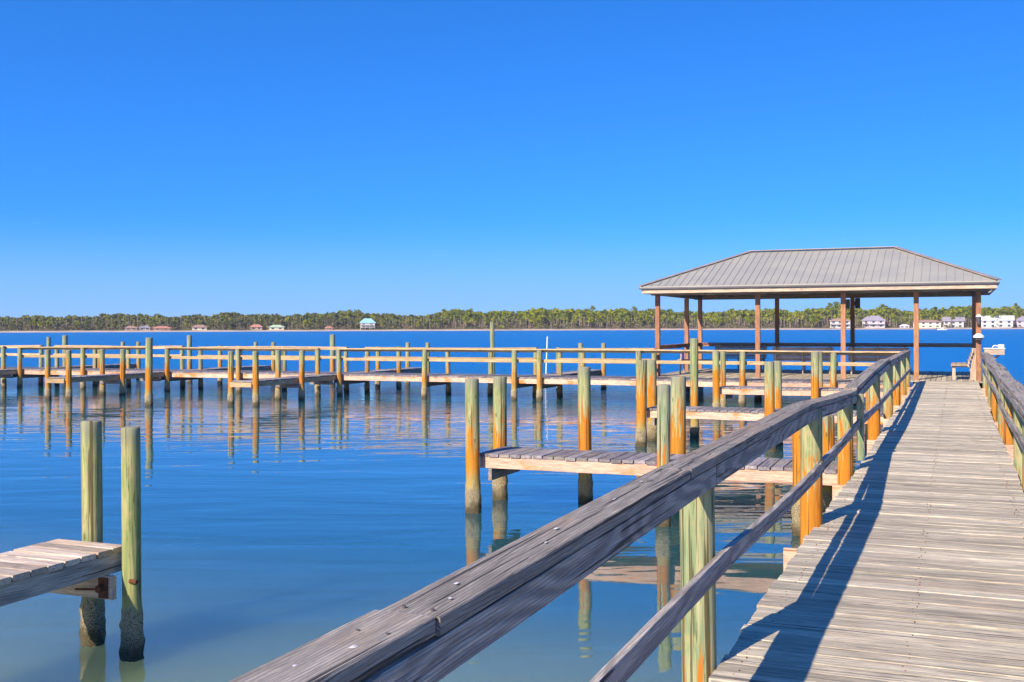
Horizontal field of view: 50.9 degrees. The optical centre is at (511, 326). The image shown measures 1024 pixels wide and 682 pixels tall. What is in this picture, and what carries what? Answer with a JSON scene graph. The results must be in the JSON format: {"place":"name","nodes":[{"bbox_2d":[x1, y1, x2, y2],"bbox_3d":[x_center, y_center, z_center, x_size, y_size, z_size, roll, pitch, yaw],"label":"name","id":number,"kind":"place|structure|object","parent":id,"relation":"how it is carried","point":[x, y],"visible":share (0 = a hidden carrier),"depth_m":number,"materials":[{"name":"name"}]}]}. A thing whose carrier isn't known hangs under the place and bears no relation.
{"place":"outdoors","nodes":[
{"label":"outdoors","id":0,"kind":"place"},
{"bbox_2d":[0,329,1023,681],"bbox_3d":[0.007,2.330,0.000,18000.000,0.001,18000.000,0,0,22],"label":"water","id":1,"kind":"structure","parent":0,"point":[272,527],"depth_m":14.50,"materials":[{"name":"blue liquid"}]},
{"bbox_2d":[0,369,16,377],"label":"finger dock","id":2,"kind":"object","parent":1,"relation":"on","point":[6,373],"visible":1,"depth_m":41.80,"materials":[{"name":"grey wood"}]},
{"bbox_2d":[46,337,50,354],"bbox_3d":[-20.243,2.014,47.000,0.229,3.154,0.227,0,0,22],"label":"piling","id":3,"kind":"object","parent":1,"relation":"in","point":[48,341],"visible":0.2,"depth_m":46.94,"materials":[{"name":"beige wood"}]},
{"bbox_2d":[62,335,67,375],"bbox_3d":[-19.112,1.970,45.999,0.267,3.234,0.270,0,0,22],"label":"piling","id":4,"kind":"object","parent":1,"relation":"in","point":[64,339],"visible":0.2,"depth_m":45.91,"materials":[{"name":"beige wood"}]},
{"bbox_2d":[0,420,145,661],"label":"finger dock","id":5,"kind":"object","parent":1,"relation":"on","point":[88,564],"visible":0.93,"depth_m":7.53,"materials":[{"name":"grey wood"}]},
{"bbox_2d":[53,342,140,382],"bbox_3d":[-18.061,2.121,46.241,1.139,2.926,4.908,0,0,22],"label":"finger dock","id":6,"kind":"object","parent":1,"relation":"on","point":[137,365],"visible":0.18,"depth_m":47.28,"materials":[{"name":"brown wood"}]},
{"bbox_2d":[44,349,164,399],"bbox_3d":[-13.936,2.159,37.323,1.136,2.825,4.981,0,0,22],"label":"finger dock","id":7,"kind":"object","parent":1,"relation":"on","point":[102,378],"visible":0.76,"depth_m":36.59,"materials":[{"name":"brown wood"}]},
{"bbox_2d":[144,338,153,405],"bbox_3d":[-10.915,1.940,32.306,0.262,3.245,0.260,0,0,22],"label":"piling","id":8,"kind":"object","parent":1,"relation":"in","point":[149,396],"visible":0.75,"depth_m":32.20,"materials":[{"name":"brown wood"}]},
{"bbox_2d":[187,335,192,383],"bbox_3d":[-13.487,1.958,44.998,0.253,3.226,0.252,0,0,22],"label":"piling","id":9,"kind":"object","parent":1,"relation":"in","point":[189,352],"visible":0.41,"depth_m":44.92,"materials":[{"name":"beige wood"}]},
{"bbox_2d":[184,342,274,384],"bbox_3d":[-11.413,2.102,43.496,1.136,2.925,4.903,0,0,22],"label":"finger dock","id":10,"kind":"object","parent":1,"relation":"on","point":[271,367],"visible":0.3,"depth_m":44.10,"materials":[{"name":"brown wood"}]},
{"bbox_2d":[227,350,336,405],"bbox_3d":[-7.190,2.139,34.542,1.146,2.826,4.981,0,0,22],"label":"finger dock","id":11,"kind":"object","parent":1,"relation":"on","point":[278,381],"visible":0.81,"depth_m":33.91,"materials":[{"name":"brown wood"}]},
{"bbox_2d":[329,334,334,386],"bbox_3d":[-7.022,1.919,41.999,0.254,3.265,0.246,0,0,22],"label":"piling","id":12,"kind":"object","parent":1,"relation":"in","point":[332,352],"visible":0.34,"depth_m":41.91,"materials":[{"name":"beige wood"}]},
{"bbox_2d":[353,342,429,388],"bbox_3d":[-4.662,2.081,40.712,1.142,2.925,4.904,0,0,22],"label":"finger dock","id":13,"kind":"object","parent":1,"relation":"on","point":[406,369],"visible":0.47,"depth_m":40.78,"materials":[{"name":"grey wood"}]},
{"bbox_2d":[0,345,901,405],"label":"pier","id":14,"kind":"structure","parent":1,"relation":"in","point":[538,381],"depth_m":36.15,"materials":[{"name":"brown wood"}]},
{"bbox_2d":[490,322,494,373],"bbox_3d":[-0.729,1.665,40.998,0.228,3.735,0.214,0,0,22],"label":"piling","id":15,"kind":"object","parent":1,"relation":"in","point":[492,342],"visible":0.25,"depth_m":40.93,"materials":[{"name":"beige wood"}]},
{"bbox_2d":[545,337,547,373],"bbox_3d":[1.324,1.851,41.976,0.185,2.952,0.059,0,0,22],"label":"marker pole","id":16,"kind":"object","parent":1,"relation":"in","point":[546,356],"visible":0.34,"depth_m":41.94,"materials":[{"name":"white plastic"}]},
{"bbox_2d":[542,343,606,392],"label":"finger dock","id":17,"kind":"object","parent":1,"relation":"on","point":[602,372],"visible":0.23,"depth_m":39.55,"materials":[{"name":"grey wood"}]},
{"bbox_2d":[229,350,1023,681],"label":"railing","id":18,"kind":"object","parent":1,"relation":"in","point":[905,562],"visible":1,"depth_m":5.75,"materials":[{"name":"grey wood"}]},
{"bbox_2d":[465,366,836,535],"bbox_3d":[1.684,2.023,13.274,4.619,3.005,1.407,0,0,22],"label":"finger dock","id":19,"kind":"object","parent":1,"relation":"in","point":[501,460],"visible":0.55,"depth_m":13.45,"materials":[{"name":"brown wood"}]},
{"bbox_2d":[689,338,699,438],"bbox_3d":[3.788,1.876,22.342,0.211,3.285,0.214,0,0,22],"label":"piling","id":20,"kind":"object","parent":1,"relation":"in","point":[694,428],"visible":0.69,"depth_m":22.27,"materials":[{"name":"brown wood"}]},
{"bbox_2d":[635,359,884,451],"bbox_3d":[4.704,2.073,20.661,4.667,2.885,1.382,0,0,22],"label":"finger dock","id":21,"kind":"object","parent":1,"relation":"in","point":[646,394],"visible":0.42,"depth_m":20.86,"materials":[{"name":"brown wood"}]},
{"bbox_2d":[712,351,882,406],"bbox_3d":[7.628,2.060,27.843,4.736,2.895,1.354,0,0,22],"label":"finger dock","id":22,"kind":"object","parent":1,"relation":"in","point":[722,392],"visible":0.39,"depth_m":28.09,"materials":[{"name":"grey wood"}]},
{"bbox_2d":[638,246,1001,400],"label":"pavilion","id":23,"kind":"structure","parent":1,"relation":"in","point":[851,273],"depth_m":33.87,"materials":[{"name":"grey wood"}]},
{"bbox_2d":[672,353,727,373],"bbox_3d":[6.370,1.209,36.423,1.700,0.780,1.680,0,0,16],"label":"picnic table","id":24,"kind":"object","parent":23,"relation":"on","point":[681,356],"visible":0.23,"depth_m":36.78,"materials":[{"name":"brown wood"}]},
{"bbox_2d":[715,345,766,369],"bbox_3d":[8.350,1.118,39.388,1.900,0.915,0.790,0,0,22],"label":"bench","id":25,"kind":"object","parent":23,"relation":"on","point":[737,356],"visible":0.52,"depth_m":39.43,"materials":[{"name":"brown wood"}]},
{"bbox_2d":[773,346,833,373],"bbox_3d":[9.872,1.114,36.391,2.000,0.915,0.790,0,0,22],"label":"bench","id":26,"kind":"object","parent":23,"relation":"on","point":[785,357],"visible":0.5,"depth_m":36.34,"materials":[{"name":"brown wood"}]},
{"bbox_2d":[846,298,859,308],"bbox_3d":[12.150,-0.842,38.321,0.490,0.370,0.160,0,0,22],"label":"loudspeaker","id":27,"kind":"object","parent":23,"relation":"attached to","point":[857,303],"visible":0.92,"depth_m":38.21,"materials":[{"name":"black plastic"}]},
{"bbox_2d":[848,347,908,373],"bbox_3d":[12.091,1.107,35.476,1.900,0.915,0.790,0,0,22],"label":"bench","id":28,"kind":"object","parent":23,"relation":"on","point":[852,358],"visible":0.43,"depth_m":35.46,"materials":[{"name":"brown wood"}]},
{"bbox_2d":[951,348,975,379],"bbox_3d":[13.601,1.103,32.252,0.790,0.915,1.900,0,0,22],"label":"bench","id":29,"kind":"object","parent":23,"relation":"on","point":[972,372],"visible":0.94,"depth_m":31.42,"materials":[{"name":"brown wood"}]},
{"bbox_2d":[973,333,983,339],"bbox_3d":[13.452,0.280,30.992,0.309,0.180,0.309,0,0,22],"label":"wall lamp","id":30,"kind":"object","parent":23,"relation":"attached to","point":[978,336],"visible":1,"depth_m":30.90,"materials":[{"name":"white plastic"}]},
{"bbox_2d":[976,314,981,323],"bbox_3d":[13.458,-0.220,31.011,0.169,0.300,0.169,0,0,22],"label":"wall lamp","id":31,"kind":"object","parent":23,"relation":"attached to","point":[978,318],"visible":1,"depth_m":30.96,"materials":[{"name":"white plastic"}]},
{"bbox_2d":[983,348,1004,358],"bbox_3d":[13.710,0.903,30.611,0.597,0.608,0.450,0,0,22],"label":"shelf","id":32,"kind":"object","parent":23,"relation":"attached to","point":[998,352],"visible":0.73,"depth_m":30.41,"materials":[{"name":"beige wood"}]},
{"bbox_2d":[0,326,1023,332],"bbox_3d":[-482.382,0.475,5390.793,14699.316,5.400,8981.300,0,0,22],"label":"land","id":33,"kind":"structure","parent":0,"point":[446,328],"depth_m":707.93,"materials":[{"name":"beige sand"}]},
{"bbox_2d":[125,326,136,329],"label":"house","id":34,"kind":"structure","parent":33,"relation":"on","point":[130,328],"depth_m":637.00,"materials":[{"name":"pink"}]},
{"bbox_2d":[138,325,150,329],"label":"house","id":35,"kind":"structure","parent":33,"relation":"on","point":[145,326],"depth_m":641.15,"materials":[{"name":"purple"}]},
{"bbox_2d":[153,326,169,329],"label":"house","id":36,"kind":"structure","parent":33,"relation":"on","point":[161,328],"depth_m":643.56,"materials":[{"name":"pink"}]},
{"bbox_2d":[191,325,207,329],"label":"house","id":37,"kind":"structure","parent":33,"relation":"on","point":[198,327],"depth_m":649.85,"materials":[{"name":"beige"}]},
{"bbox_2d":[250,324,262,329],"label":"house","id":38,"kind":"structure","parent":33,"relation":"on","point":[257,326],"depth_m":664.62,"materials":[{"name":"pink"}]},
{"bbox_2d":[269,325,283,329],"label":"house","id":39,"kind":"structure","parent":33,"relation":"on","point":[276,327],"depth_m":671.22,"materials":[{"name":"beige"}]},
{"bbox_2d":[359,318,375,329],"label":"stilt house","id":40,"kind":"structure","parent":33,"relation":"on","point":[367,323],"depth_m":696.12,"materials":[{"name":"white"}]},
{"bbox_2d":[0,303,1023,330],"bbox_3d":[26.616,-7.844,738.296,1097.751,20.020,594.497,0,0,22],"label":"forest","id":41,"kind":"object","parent":33,"relation":"on","point":[538,318],"visible":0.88,"depth_m":718.26,"materials":[{"name":"green plant"}]},
{"bbox_2d":[829,318,849,327],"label":"beach house","id":42,"kind":"structure","parent":33,"relation":"on","point":[836,322],"depth_m":695.49,"materials":[{"name":"white"}]},
{"bbox_2d":[861,316,885,327],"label":"beach house","id":43,"kind":"structure","parent":33,"relation":"on","point":[875,321],"depth_m":709.66,"materials":[{"name":"purple"}]},
{"bbox_2d":[900,324,908,327],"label":"beach house","id":44,"kind":"structure","parent":33,"relation":"on","point":[904,326],"depth_m":703.38,"materials":[{"name":"white"}]},
{"bbox_2d":[913,320,940,327],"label":"beach house","id":45,"kind":"structure","parent":33,"relation":"on","point":[929,324],"depth_m":707.34,"materials":[{"name":"beige"}]},
{"bbox_2d":[942,317,964,327],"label":"beach house","id":46,"kind":"structure","parent":33,"relation":"on","point":[957,321],"depth_m":723.75,"materials":[{"name":"white"}]},
{"bbox_2d":[981,316,1014,327],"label":"beach house","id":47,"kind":"structure","parent":33,"relation":"on","point":[989,322],"depth_m":713.89,"materials":[{"name":"white"}]},
{"bbox_2d":[1014,316,1023,326],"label":"beach house","id":48,"kind":"structure","parent":33,"relation":"on","point":[1019,321],"depth_m":716.96,"materials":[{"name":"purple"}]},
{"bbox_2d":[0,0,1023,325],"label":"sky","id":49,"kind":"structure","parent":0,"point":[169,158],"materials":[{"name":"blue"}]},
{"bbox_2d":[992,344,1003,347],"bbox_3d":[13.794,0.548,30.522,0.311,0.099,0.150,0,0,22],"label":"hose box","id":50,"kind":"object","parent":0,"point":[1000,345],"visible":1,"depth_m":30.45,"materials":[{"name":"white plastic"}]}
]}

